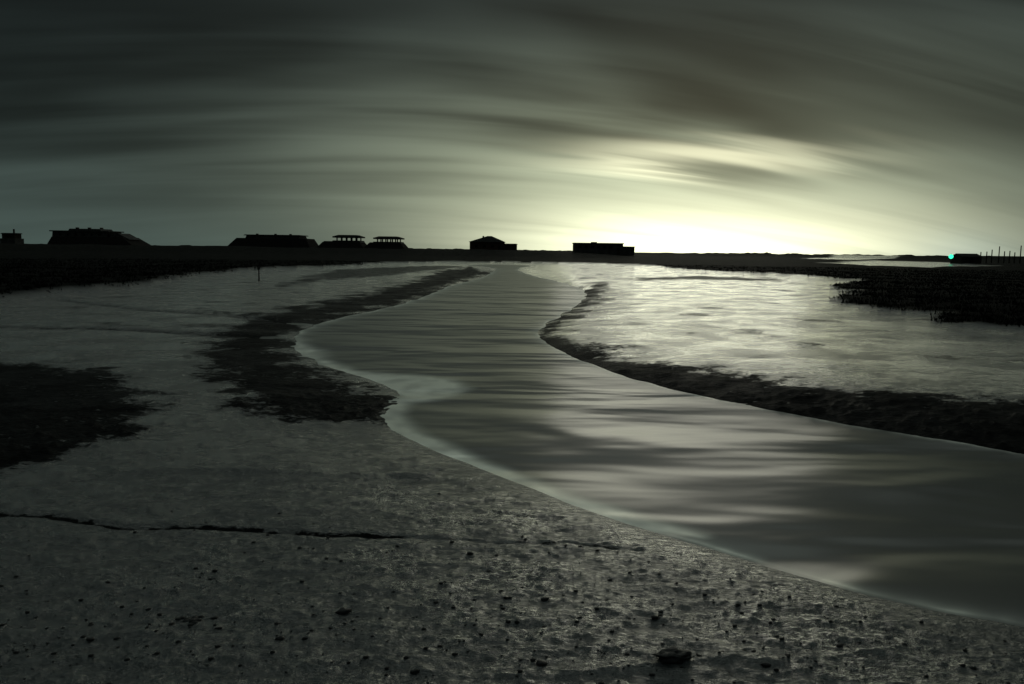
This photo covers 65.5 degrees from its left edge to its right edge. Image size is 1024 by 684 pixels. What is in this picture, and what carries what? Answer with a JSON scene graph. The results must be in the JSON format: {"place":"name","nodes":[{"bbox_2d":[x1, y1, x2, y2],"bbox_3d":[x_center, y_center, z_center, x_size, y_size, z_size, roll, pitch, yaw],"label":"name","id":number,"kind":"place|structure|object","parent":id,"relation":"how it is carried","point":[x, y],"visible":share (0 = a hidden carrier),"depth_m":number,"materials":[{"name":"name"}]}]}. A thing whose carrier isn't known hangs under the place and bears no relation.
{"place":"outdoors","nodes":[
{"label":"outdoors","id":0,"kind":"place"},
{"bbox_2d":[0,243,1023,683],"bbox_3d":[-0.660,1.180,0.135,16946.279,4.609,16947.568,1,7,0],"label":"mudflat ground","id":1,"kind":"structure","parent":0,"point":[144,407],"depth_m":9.92,"materials":[{"name":"grey soil"}]},
{"bbox_2d":[0,229,23,243],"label":"lookout hut","id":2,"kind":"object","parent":1,"relation":"on","point":[13,238],"visible":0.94,"depth_m":423.65,"materials":[{"name":"concrete"}]},
{"bbox_2d":[47,227,149,245],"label":"concrete laboratory","id":3,"kind":"structure","parent":1,"relation":"on","point":[89,235],"depth_m":419.66,"materials":[{"name":"black concrete"}]},
{"bbox_2d":[228,234,318,247],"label":"concrete laboratory","id":4,"kind":"structure","parent":1,"relation":"on","point":[289,241],"depth_m":419.06,"materials":[{"name":"black concrete"}]},
{"bbox_2d":[316,242,366,247],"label":"shingle mound","id":5,"kind":"object","parent":1,"relation":"on","point":[341,245],"visible":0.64,"depth_m":417.89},
{"bbox_2d":[332,240,364,242],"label":"block","id":6,"kind":"structure","parent":5,"relation":"on","point":[347,241],"depth_m":420.81,"materials":[{"name":"concrete"}]},
{"bbox_2d":[364,243,408,248],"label":"shingle mound","id":7,"kind":"object","parent":1,"relation":"on","point":[387,245],"visible":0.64,"depth_m":418.03,"materials":[{"name":"black gravel"}]},
{"bbox_2d":[373,242,403,243],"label":"block","id":8,"kind":"structure","parent":7,"relation":"on","point":[389,242],"depth_m":420.85,"materials":[{"name":"concrete"}]},
{"bbox_2d":[159,245,644,252],"bbox_3d":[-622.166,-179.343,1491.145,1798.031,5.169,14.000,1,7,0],"label":"distant shoreline","id":9,"kind":"structure","parent":1,"relation":"on","point":[413,248],"depth_m":1489.65,"materials":[{"name":"black plant"}]},
{"bbox_2d":[470,242,504,249],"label":"walls","id":10,"kind":"structure","parent":1,"relation":"on","point":[487,244],"depth_m":421.94,"materials":[{"name":"brick"}]},
{"bbox_2d":[469,236,503,241],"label":"hip roof","id":11,"kind":"structure","parent":10,"relation":"on","point":[489,239],"depth_m":422.66,"materials":[{"name":"black"}]},
{"bbox_2d":[0,493,1021,683],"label":"mud stones","id":12,"kind":"object","parent":1,"relation":"on","point":[193,620],"visible":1,"depth_m":6.15,"materials":[{"name":"grey stone"}]},
{"bbox_2d":[505,244,516,249],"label":"annexe walls","id":13,"kind":"structure","parent":1,"relation":"on","point":[510,246],"depth_m":424.00,"materials":[{"name":"black"}]},
{"bbox_2d":[0,258,1023,326],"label":"marsh grass","id":14,"kind":"structure","parent":1,"relation":"on","point":[881,287],"depth_m":66.93,"materials":[{"name":"black plant"}]},
{"bbox_2d":[573,243,622,254],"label":"walls","id":15,"kind":"structure","parent":1,"relation":"on","point":[596,250],"depth_m":422.10,"materials":[{"name":"concrete"}]},
{"bbox_2d":[623,247,634,255],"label":"annexe walls","id":16,"kind":"structure","parent":1,"relation":"on","point":[628,251],"depth_m":423.19,"materials":[{"name":"black"}]},
{"bbox_2d":[653,646,691,663],"bbox_3d":[1.163,2.268,5.748,0.287,0.090,0.184,1,7,0],"label":"rock","id":17,"kind":"object","parent":1,"relation":"on","point":[672,655],"visible":1,"depth_m":5.71,"materials":[{"name":"stone"}]},
{"bbox_2d":[736,252,771,253],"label":"distant treeline","id":18,"kind":"object","parent":1,"relation":"on","point":[754,253],"visible":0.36,"depth_m":892.67,"materials":[{"name":"black plant"}]},
{"bbox_2d":[665,252,943,255],"bbox_3d":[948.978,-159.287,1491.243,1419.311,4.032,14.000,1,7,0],"label":"distant shoreline","id":19,"kind":"structure","parent":1,"relation":"on","point":[831,254],"depth_m":1488.57,"materials":[{"name":"black plant"}]},
{"bbox_2d":[951,253,981,263],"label":"quay shed","id":20,"kind":"structure","parent":1,"relation":"on","point":[962,258],"depth_m":295.33,"materials":[{"name":"black"}]},
{"bbox_2d":[980,246,1023,262],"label":"timber jetty","id":21,"kind":"object","parent":1,"relation":"on","point":[1004,256],"visible":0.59,"depth_m":326.12,"materials":[{"name":"black wood"}]},
{"bbox_2d":[0,0,1023,255],"label":"sky","id":22,"kind":"structure","parent":0,"point":[838,127],"materials":[{"name":"grey"}]},
{"bbox_2d":[572,243,623,243],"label":"roof slab","id":23,"kind":"structure","parent":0,"point":[600,243],"depth_m":421.24,"materials":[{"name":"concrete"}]},
{"bbox_2d":[260,265,1023,626],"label":"river","id":24,"kind":"structure","parent":0,"point":[480,373],"depth_m":11.82,"materials":[{"name":"liquid"}]},
{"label":"column","id":25,"kind":"object","parent":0,"visible":0},
{"bbox_2d":[332,236,364,237],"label":"roof slab","id":26,"kind":"structure","parent":25,"relation":"on","point":[347,237],"depth_m":419.58,"materials":[{"name":"black concrete"}]},
{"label":"column","id":27,"kind":"object","parent":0,"visible":0},
{"bbox_2d":[373,238,404,239],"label":"roof slab","id":28,"kind":"structure","parent":27,"relation":"on","point":[391,238],"depth_m":419.62,"materials":[{"name":"black concrete"}]},
{"bbox_2d":[374,236,400,237],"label":"roof","id":29,"kind":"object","parent":28,"relation":"on","point":[387,237],"visible":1,"depth_m":420.46,"materials":[{"name":"black concrete"}]}
]}

